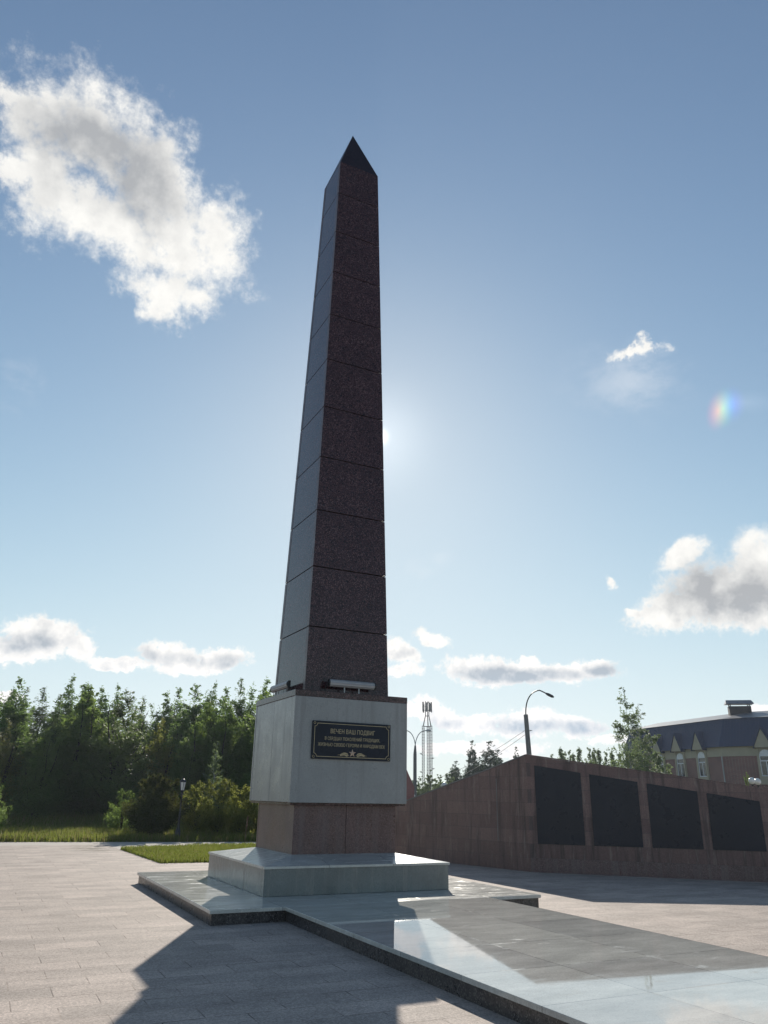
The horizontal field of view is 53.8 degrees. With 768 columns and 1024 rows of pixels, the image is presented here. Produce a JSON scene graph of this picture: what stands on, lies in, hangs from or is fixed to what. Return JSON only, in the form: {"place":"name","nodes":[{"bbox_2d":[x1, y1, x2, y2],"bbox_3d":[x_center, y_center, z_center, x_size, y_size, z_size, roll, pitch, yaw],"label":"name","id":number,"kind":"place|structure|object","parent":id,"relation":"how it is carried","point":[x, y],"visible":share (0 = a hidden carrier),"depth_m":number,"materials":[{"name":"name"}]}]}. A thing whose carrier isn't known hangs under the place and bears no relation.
{"place":"outdoors","nodes":[
{"label":"outdoors","id":0,"kind":"place"},
{"bbox_2d":[1,810,252,826],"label":"meadow grass","id":1,"kind":"structure","parent":0,"point":[57,819],"depth_m":33.24,"materials":[{"name":"green plant"}]},
{"bbox_2d":[0,842,255,845],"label":"path","id":2,"kind":"structure","parent":0,"point":[52,843],"depth_m":24.44,"materials":[{"name":"grey concrete"}]},
{"bbox_2d":[0,822,256,841],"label":"meadow grass","id":3,"kind":"structure","parent":0,"point":[54,833],"depth_m":26.53,"materials":[{"name":"green plant"}]},
{"bbox_2d":[116,731,148,802],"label":"willow tree","id":4,"kind":"object","parent":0,"point":[144,776],"visible":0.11,"depth_m":38.58,"materials":[{"name":"green plant"}]},
{"bbox_2d":[110,843,240,849],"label":"path","id":5,"kind":"structure","parent":0,"point":[118,846],"depth_m":24.12,"materials":[{"name":"grey concrete"}]},
{"bbox_2d":[225,723,254,779],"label":"willow tree","id":6,"kind":"object","parent":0,"point":[246,740],"visible":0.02,"depth_m":41.56,"materials":[{"name":"green plant"}]},
{"bbox_2d":[0,845,767,1023],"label":"plaza paving","id":7,"kind":"structure","parent":0,"point":[94,934],"depth_m":8.41,"materials":[{"name":"grey stone"}]},
{"bbox_2d":[137,870,540,925],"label":"stone platform","id":8,"kind":"structure","parent":7,"relation":"on","point":[203,896],"depth_m":11.32,"materials":[{"name":"stone"}]},
{"bbox_2d":[208,136,449,896],"bbox_3d":[-0.924,-1.524,15.989,3.200,16.876,3.200,11,-23,-25],"label":"obelisk monument","id":9,"kind":"object","parent":8,"relation":"on","point":[328,789],"visible":1,"depth_m":13.88,"materials":[{"name":"brown stone"}]},
{"bbox_2d":[270,680,290,695],"bbox_3d":[-1.892,3.243,13.816,0.118,0.233,0.948,11,-23,-25],"label":"floodlight","id":10,"kind":"object","parent":9,"relation":"on","point":[280,687],"visible":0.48,"depth_m":13.72,"materials":[{"name":"metal"}]},
{"bbox_2d":[325,679,375,693],"bbox_3d":[-0.589,3.094,13.354,0.948,0.233,0.118,11,-23,-25],"label":"floodlight","id":11,"kind":"object","parent":9,"relation":"on","point":[344,684],"visible":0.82,"depth_m":13.34,"materials":[{"name":"metal"}]},
{"bbox_2d":[285,897,767,1023],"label":"stone walkway","id":12,"kind":"structure","parent":7,"relation":"on","point":[521,963],"depth_m":7.12,"materials":[{"name":"stone"}]},
{"bbox_2d":[0,0,767,788],"label":"sky","id":13,"kind":"structure","parent":0,"point":[573,194],"materials":[{"name":"blue"}]},
{"bbox_2d":[419,779,429,794],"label":"aspen tree","id":14,"kind":"object","parent":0,"point":[426,786],"visible":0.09,"depth_m":59.69,"materials":[{"name":"green plant"}]},
{"bbox_2d":[417,730,524,780],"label":"overhead cable","id":15,"kind":"object","parent":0,"point":[475,761],"visible":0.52,"depth_m":57.54,"materials":[{"name":"black paint"}]},
{"bbox_2d":[493,749,502,765],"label":"spruce tree","id":16,"kind":"object","parent":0,"point":[498,759],"visible":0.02,"depth_m":75.18,"materials":[{"name":"green plant"}]},
{"label":"ground","id":17,"kind":"structure","parent":0,"visible":0},
{"bbox_2d":[0,793,9,830],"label":"loose shrub","id":18,"kind":"object","parent":17,"relation":"on","point":[3,820],"visible":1,"depth_m":26.76,"materials":[{"name":"green plant"}]},
{"bbox_2d":[0,778,17,826],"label":"loose shrub","id":19,"kind":"object","parent":17,"relation":"on","point":[4,812],"visible":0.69,"depth_m":27.70,"materials":[{"name":"green plant"}]},
{"bbox_2d":[0,718,26,816],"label":"willow tree","id":20,"kind":"object","parent":17,"relation":"on","point":[6,771],"visible":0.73,"depth_m":35.88,"materials":[{"name":"green plant"}]},
{"bbox_2d":[0,686,27,765],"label":"aspen tree","id":21,"kind":"object","parent":17,"relation":"on","point":[8,699],"visible":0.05,"depth_m":40.91,"materials":[{"name":"green plant"}]},
{"bbox_2d":[0,676,38,779],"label":"aspen tree","id":22,"kind":"object","parent":17,"relation":"on","point":[9,712],"visible":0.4,"depth_m":40.09,"materials":[{"name":"green plant"}]},
{"bbox_2d":[16,686,36,770],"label":"aspen tree","id":23,"kind":"object","parent":17,"relation":"on","point":[29,732],"visible":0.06,"depth_m":42.37,"materials":[{"name":"green plant"}]},
{"bbox_2d":[26,686,52,751],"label":"aspen tree","id":24,"kind":"object","parent":17,"relation":"on","point":[39,714],"visible":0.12,"depth_m":44.22,"materials":[{"name":"green plant"}]},
{"bbox_2d":[33,696,61,733],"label":"aspen tree","id":25,"kind":"object","parent":17,"relation":"on","point":[55,708],"depth_m":46.54,"materials":[{"name":"green plant"}]},
{"bbox_2d":[25,693,70,763],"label":"aspen tree","id":26,"kind":"object","parent":17,"relation":"on","point":[53,722],"visible":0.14,"depth_m":40.73,"materials":[{"name":"green plant"}]},
{"bbox_2d":[38,673,77,748],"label":"aspen tree","id":27,"kind":"object","parent":17,"relation":"on","point":[67,705],"visible":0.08,"depth_m":43.29,"materials":[{"name":"green plant"}]},
{"bbox_2d":[59,682,90,754],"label":"aspen tree","id":28,"kind":"object","parent":17,"relation":"on","point":[85,692],"visible":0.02,"depth_m":42.66,"materials":[{"name":"green plant"}]},
{"bbox_2d":[42,684,122,818],"bbox_3d":[-15.796,12.407,39.089,5.470,7.014,5.677,-7,-22,21],"label":"willow tree","id":29,"kind":"object","parent":17,"relation":"on","point":[79,730],"visible":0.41,"depth_m":38.88,"materials":[{"name":"green plant"}]},
{"bbox_2d":[60,718,130,819],"bbox_3d":[-14.504,13.117,38.366,4.051,5.181,3.802,18,-26,-37],"label":"willow tree","id":30,"kind":"object","parent":17,"relation":"on","point":[98,732],"visible":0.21,"depth_m":37.38,"materials":[{"name":"green plant"}]},
{"bbox_2d":[77,685,116,812],"bbox_3d":[-15.872,13.179,41.541,5.081,7.233,4.601,8,-22,-17],"label":"aspen tree","id":31,"kind":"object","parent":17,"relation":"on","point":[102,704],"visible":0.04,"depth_m":42.33,"materials":[{"name":"green plant"}]},
{"bbox_2d":[102,684,126,746],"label":"aspen tree","id":32,"kind":"object","parent":17,"relation":"on","point":[117,696],"visible":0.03,"depth_m":44.08,"materials":[{"name":"green plant"}]},
{"bbox_2d":[62,689,174,817],"bbox_3d":[-13.124,12.220,37.981,5.343,6.690,5.670,-12,-24,30],"label":"willow tree","id":33,"kind":"object","parent":17,"relation":"on","point":[107,791],"visible":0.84,"depth_m":37.21,"materials":[{"name":"green plant"}]},
{"bbox_2d":[103,788,136,830],"bbox_3d":[-10.297,11.825,29.833,1.568,1.740,1.534,7,-21,-15],"label":"loose shrub","id":34,"kind":"object","parent":17,"relation":"on","point":[116,820],"visible":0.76,"depth_m":29.75,"materials":[{"name":"green plant"}]},
{"bbox_2d":[123,707,138,732],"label":"aspen tree","id":35,"kind":"object","parent":17,"relation":"on","point":[135,708],"visible":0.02,"depth_m":50.75,"materials":[{"name":"green plant"}]},
{"bbox_2d":[119,698,160,768],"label":"aspen tree","id":36,"kind":"object","parent":17,"relation":"on","point":[145,726],"visible":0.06,"depth_m":42.73,"materials":[{"name":"green plant"}]},
{"bbox_2d":[147,703,153,729],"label":"aspen tree","id":37,"kind":"object","parent":17,"relation":"on","point":[151,711],"visible":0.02,"depth_m":48.44,"materials":[{"name":"green plant"}]},
{"bbox_2d":[124,717,183,798],"bbox_3d":[-11.669,13.361,39.098,4.553,5.356,4.113,13,-24,-29],"label":"willow tree","id":38,"kind":"object","parent":17,"relation":"on","point":[165,760],"visible":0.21,"depth_m":39.35,"materials":[{"name":"green plant"}]},
{"bbox_2d":[119,774,194,835],"bbox_3d":[-8.427,10.797,27.797,2.871,2.322,2.684,11,-23,-25],"label":"round shrub","id":39,"kind":"object","parent":17,"relation":"on","point":[153,810],"visible":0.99,"depth_m":27.38,"materials":[{"name":"green plant"}]},
{"bbox_2d":[144,705,173,752],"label":"aspen tree","id":40,"kind":"object","parent":17,"relation":"on","point":[155,725],"visible":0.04,"depth_m":43.84,"materials":[{"name":"green plant"}]},
{"bbox_2d":[147,690,176,744],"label":"aspen tree","id":41,"kind":"object","parent":17,"relation":"on","point":[166,711],"visible":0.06,"depth_m":45.67,"materials":[{"name":"green plant"}]},
{"bbox_2d":[163,687,186,734],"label":"aspen tree","id":42,"kind":"object","parent":17,"relation":"on","point":[177,711],"visible":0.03,"depth_m":47.77,"materials":[{"name":"green plant"}]},
{"bbox_2d":[163,701,192,771],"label":"aspen tree","id":43,"kind":"object","parent":17,"relation":"on","point":[179,732],"visible":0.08,"depth_m":42.78,"materials":[{"name":"green plant"}]},
{"bbox_2d":[175,776,185,840],"bbox_3d":[-7.254,10.545,26.963,0.225,2.130,0.260,11,-23,-25],"label":"park lantern","id":44,"kind":"object","parent":17,"relation":"on","point":[182,787],"visible":0.88,"depth_m":26.99,"materials":[{"name":"black paint"}]},
{"bbox_2d":[163,736,203,807],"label":"willow tree","id":45,"kind":"object","parent":17,"relation":"on","point":[187,770],"visible":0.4,"depth_m":38.28,"materials":[{"name":"green plant"}]},
{"bbox_2d":[121,842,255,862],"bbox_3d":[-4.667,9.553,21.407,4.874,0.218,6.135,11,-23,-25],"label":"turf bed","id":46,"kind":"object","parent":17,"relation":"on","point":[186,853],"visible":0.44,"depth_m":20.75,"materials":[{"name":"green plant"}]},
{"bbox_2d":[165,683,211,741],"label":"aspen tree","id":47,"kind":"object","parent":17,"relation":"on","point":[195,709],"visible":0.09,"depth_m":45.05,"materials":[{"name":"green plant"}]},
{"bbox_2d":[177,780,221,834],"bbox_3d":[-7.066,11.301,28.750,1.845,2.092,1.967,8,-22,-17],"label":"yellowing shrub","id":48,"kind":"object","parent":17,"relation":"on","point":[197,824],"visible":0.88,"depth_m":28.45,"materials":[{"name":"green plant"}]},
{"bbox_2d":[188,691,211,734],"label":"aspen tree","id":49,"kind":"object","parent":17,"relation":"on","point":[206,699],"visible":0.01,"depth_m":48.44,"materials":[{"name":"green plant"}]},
{"bbox_2d":[170,700,235,796],"bbox_3d":[-9.783,13.431,40.764,5.174,6.484,5.491,-6,-22,17],"label":"willow tree","id":50,"kind":"object","parent":17,"relation":"on","point":[199,744],"visible":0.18,"depth_m":41.08,"materials":[{"name":"green plant"}]},
{"bbox_2d":[195,704,214,743],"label":"aspen tree","id":51,"kind":"object","parent":17,"relation":"on","point":[204,722],"depth_m":44.59,"materials":[{"name":"green plant"}]},
{"bbox_2d":[200,681,222,728],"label":"aspen tree","id":52,"kind":"object","parent":17,"relation":"on","point":[212,697],"visible":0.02,"depth_m":47.64,"materials":[{"name":"green plant"}]},
{"bbox_2d":[175,698,251,811],"bbox_3d":[-8.566,13.174,40.065,4.933,6.492,5.187,-5,-21,15],"label":"willow tree","id":53,"kind":"object","parent":17,"relation":"on","point":[225,741],"visible":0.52,"depth_m":39.75,"materials":[{"name":"green plant"}]},
{"bbox_2d":[201,741,231,817],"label":"young birch tree","id":54,"kind":"object","parent":17,"relation":"on","point":[213,767],"visible":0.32,"depth_m":34.12,"materials":[{"name":"green plant"}]},
{"bbox_2d":[197,696,236,776],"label":"aspen tree","id":55,"kind":"object","parent":17,"relation":"on","point":[223,706],"visible":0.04,"depth_m":43.80,"materials":[{"name":"green plant"}]},
{"bbox_2d":[194,777,243,835],"bbox_3d":[-6.420,11.493,29.452,2.079,2.251,2.299,1,-21,-1],"label":"yellowing shrub","id":56,"kind":"object","parent":17,"relation":"on","point":[220,796],"visible":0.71,"depth_m":29.19,"materials":[{"name":"green plant"}]},
{"bbox_2d":[216,686,235,733],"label":"aspen tree","id":57,"kind":"object","parent":17,"relation":"on","point":[226,691],"visible":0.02,"depth_m":49.77,"materials":[{"name":"green plant"}]},
{"bbox_2d":[217,784,258,834],"bbox_3d":[-5.564,11.472,28.997,1.778,1.990,1.667,18,-26,-37],"label":"yellowing shrub","id":58,"kind":"object","parent":17,"relation":"on","point":[233,824],"visible":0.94,"depth_m":28.74,"materials":[{"name":"green plant"}]},
{"bbox_2d":[229,679,248,737],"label":"aspen tree","id":59,"kind":"object","parent":17,"relation":"on","point":[240,711],"visible":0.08,"depth_m":44.85,"materials":[{"name":"green plant"}]},
{"bbox_2d":[212,690,272,811],"bbox_3d":[-6.399,13.095,40.606,5.721,7.114,6.096,-14,-25,35],"label":"willow tree","id":60,"kind":"object","parent":17,"relation":"on","point":[250,752],"visible":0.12,"depth_m":39.30,"materials":[{"name":"green plant"}]},
{"bbox_2d":[237,681,255,729],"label":"aspen tree","id":61,"kind":"object","parent":17,"relation":"on","point":[251,697],"visible":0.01,"depth_m":47.94,"materials":[{"name":"green plant"}]},
{"bbox_2d":[243,800,258,832],"bbox_3d":[-4.960,11.711,29.689,2.092,2.048,1.892,-12,-24,31],"label":"yellowing shrub","id":62,"kind":"object","parent":17,"relation":"on","point":[255,819],"visible":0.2,"depth_m":29.09,"materials":[{"name":"green plant"}]},
{"bbox_2d":[252,677,270,722],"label":"aspen tree","id":63,"kind":"object","parent":17,"relation":"on","point":[265,683],"depth_m":49.47,"materials":[{"name":"green plant"}]},
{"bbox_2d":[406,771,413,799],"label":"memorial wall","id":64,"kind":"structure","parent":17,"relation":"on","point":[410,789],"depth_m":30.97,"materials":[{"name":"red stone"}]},
{"bbox_2d":[412,780,422,795],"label":"aspen tree","id":65,"kind":"object","parent":17,"relation":"on","point":[418,785],"visible":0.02,"depth_m":63.66,"materials":[{"name":"green plant"}]},
{"bbox_2d":[407,730,430,795],"bbox_3d":[2.336,19.591,56.680,2.385,6.375,0.282,2,-21,-2],"label":"street lamp","id":66,"kind":"object","parent":17,"relation":"on","point":[415,771],"visible":0.83,"depth_m":56.79,"materials":[{"name":"metal"}]},
{"bbox_2d":[417,776,426,789],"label":"aspen tree","id":67,"kind":"object","parent":17,"relation":"on","point":[420,786],"visible":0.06,"depth_m":65.84,"materials":[{"name":"green plant"}]},
{"bbox_2d":[420,701,434,786],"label":"lattice mast","id":68,"kind":"object","parent":17,"relation":"on","point":[428,709],"visible":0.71,"depth_m":191.61,"materials":[{"name":"metal"}]},
{"bbox_2d":[423,770,436,790],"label":"aspen tree","id":69,"kind":"object","parent":17,"relation":"on","point":[429,781],"visible":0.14,"depth_m":67.59,"materials":[{"name":"green plant"}]},
{"bbox_2d":[429,774,442,789],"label":"aspen tree","id":70,"kind":"object","parent":17,"relation":"on","point":[439,782],"visible":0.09,"depth_m":63.95,"materials":[{"name":"green plant"}]},
{"bbox_2d":[444,768,454,783],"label":"aspen tree","id":71,"kind":"object","parent":17,"relation":"on","point":[447,778],"visible":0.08,"depth_m":70.46,"materials":[{"name":"green plant"}]},
{"bbox_2d":[448,764,457,781],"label":"spruce tree","id":72,"kind":"object","parent":17,"relation":"on","point":[453,774],"visible":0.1,"depth_m":74.76,"materials":[{"name":"green plant"}]},
{"bbox_2d":[446,761,462,783],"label":"spruce tree","id":73,"kind":"object","parent":17,"relation":"on","point":[456,767],"visible":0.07,"depth_m":77.14,"materials":[{"name":"green plant"}]},
{"bbox_2d":[460,740,480,778],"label":"spruce tree","id":74,"kind":"object","parent":17,"relation":"on","point":[473,765],"visible":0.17,"depth_m":70.60,"materials":[{"name":"green plant"}]},
{"bbox_2d":[477,757,485,771],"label":"spruce tree","id":75,"kind":"object","parent":17,"relation":"on","point":[482,767],"visible":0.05,"depth_m":71.53,"materials":[{"name":"green plant"}]},
{"bbox_2d":[479,741,502,769],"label":"spruce tree","id":76,"kind":"object","parent":17,"relation":"on","point":[490,762],"visible":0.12,"depth_m":73.37,"materials":[{"name":"green plant"}]},
{"bbox_2d":[524,690,553,754],"bbox_3d":[8.757,13.658,42.048,1.771,7.439,0.323,-2,-21,9],"label":"street lamp","id":77,"kind":"object","parent":17,"relation":"on","point":[527,737],"visible":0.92,"depth_m":42.63,"materials":[{"name":"metal"}]},
{"bbox_2d":[457,731,529,777],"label":"overhead cable","id":78,"kind":"object","parent":77,"relation":"attached to","point":[492,757],"visible":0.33,"depth_m":54.57,"materials":[{"name":"black paint"}]},
{"bbox_2d":[558,748,564,759],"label":"aspen tree","id":79,"kind":"object","parent":17,"relation":"on","point":[560,752],"visible":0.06,"depth_m":55.86,"materials":[{"name":"green plant"}]},
{"bbox_2d":[570,753,575,762],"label":"aspen tree","id":80,"kind":"object","parent":17,"relation":"on","point":[573,756],"visible":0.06,"depth_m":54.42,"materials":[{"name":"green plant"}]},
{"bbox_2d":[576,747,582,763],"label":"aspen tree","id":81,"kind":"object","parent":17,"relation":"on","point":[578,758],"visible":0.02,"depth_m":55.51,"materials":[{"name":"green plant"}]},
{"bbox_2d":[395,754,767,881],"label":"memorial wall","id":82,"kind":"structure","parent":17,"relation":"on","point":[531,813],"depth_m":17.57,"materials":[{"name":"stone"}]},
{"bbox_2d":[584,747,592,762],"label":"aspen tree","id":83,"kind":"object","parent":17,"relation":"on","point":[589,755],"visible":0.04,"depth_m":57.22,"materials":[{"name":"green plant"}]},
{"bbox_2d":[589,748,599,764],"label":"aspen tree","id":84,"kind":"object","parent":17,"relation":"on","point":[595,761],"visible":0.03,"depth_m":54.59,"materials":[{"name":"green plant"}]},
{"bbox_2d":[596,750,603,764],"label":"aspen tree","id":85,"kind":"object","parent":17,"relation":"on","point":[599,757],"visible":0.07,"depth_m":55.08,"materials":[{"name":"green plant"}]},
{"bbox_2d":[602,751,609,765],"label":"aspen tree","id":86,"kind":"object","parent":17,"relation":"on","point":[605,758],"visible":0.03,"depth_m":53.18,"materials":[{"name":"green plant"}]},
{"bbox_2d":[609,752,616,766],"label":"aspen tree","id":87,"kind":"object","parent":17,"relation":"on","point":[611,756],"visible":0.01,"depth_m":50.23,"materials":[{"name":"green plant"}]},
{"bbox_2d":[606,687,654,771],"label":"birch tree","id":88,"kind":"object","parent":17,"relation":"on","point":[627,756],"visible":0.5,"depth_m":41.99,"materials":[{"name":"green plant"}]},
{"bbox_2d":[621,704,662,772],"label":"birch tree","id":89,"kind":"object","parent":17,"relation":"on","point":[640,732],"visible":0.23,"depth_m":42.94,"materials":[{"name":"green plant"}]},
{"bbox_2d":[637,729,672,773],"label":"birch tree","id":90,"kind":"object","parent":17,"relation":"on","point":[654,739],"visible":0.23,"depth_m":42.91,"materials":[{"name":"green plant"}]},
{"bbox_2d":[623,700,767,787],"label":"brick building","id":91,"kind":"structure","parent":17,"relation":"on","point":[731,746],"depth_m":61.83,"materials":[{"name":"brick"}]},
{"bbox_2d":[676,753,684,776],"bbox_3d":[25.442,21.687,64.801,0.108,1.960,0.920,7,-21,-16],"label":"window","id":92,"kind":"structure","parent":91,"relation":"in","point":[680,765],"depth_m":64.88,"materials":[{"name":"white glass"}]},
{"bbox_2d":[697,752,706,776],"bbox_3d":[26.266,20.798,62.388,0.108,1.960,0.920,7,-21,-16],"label":"window","id":93,"kind":"structure","parent":91,"relation":"in","point":[701,758],"depth_m":62.43,"materials":[{"name":"white glass"}]},
{"bbox_2d":[759,749,767,775],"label":"window","id":94,"kind":"structure","parent":91,"relation":"in","point":[763,755],"depth_m":58.36,"materials":[{"name":"white glass"}]},
{"bbox_2d":[748,777,754,785],"bbox_3d":[13.312,10.778,27.038,0.235,2.450,0.235,11,-23,-25],"label":"globe lamp","id":95,"kind":"object","parent":17,"relation":"on","point":[751,780],"visible":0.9,"depth_m":27.35,"materials":[{"name":"white glass"}]},
{"bbox_2d":[755,778,760,786],"bbox_3d":[13.607,10.860,27.214,0.235,2.430,0.235,11,-23,-25],"label":"globe lamp","id":96,"kind":"object","parent":17,"relation":"on","point":[757,781],"visible":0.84,"depth_m":27.52,"materials":[{"name":"white glass"}]}
]}

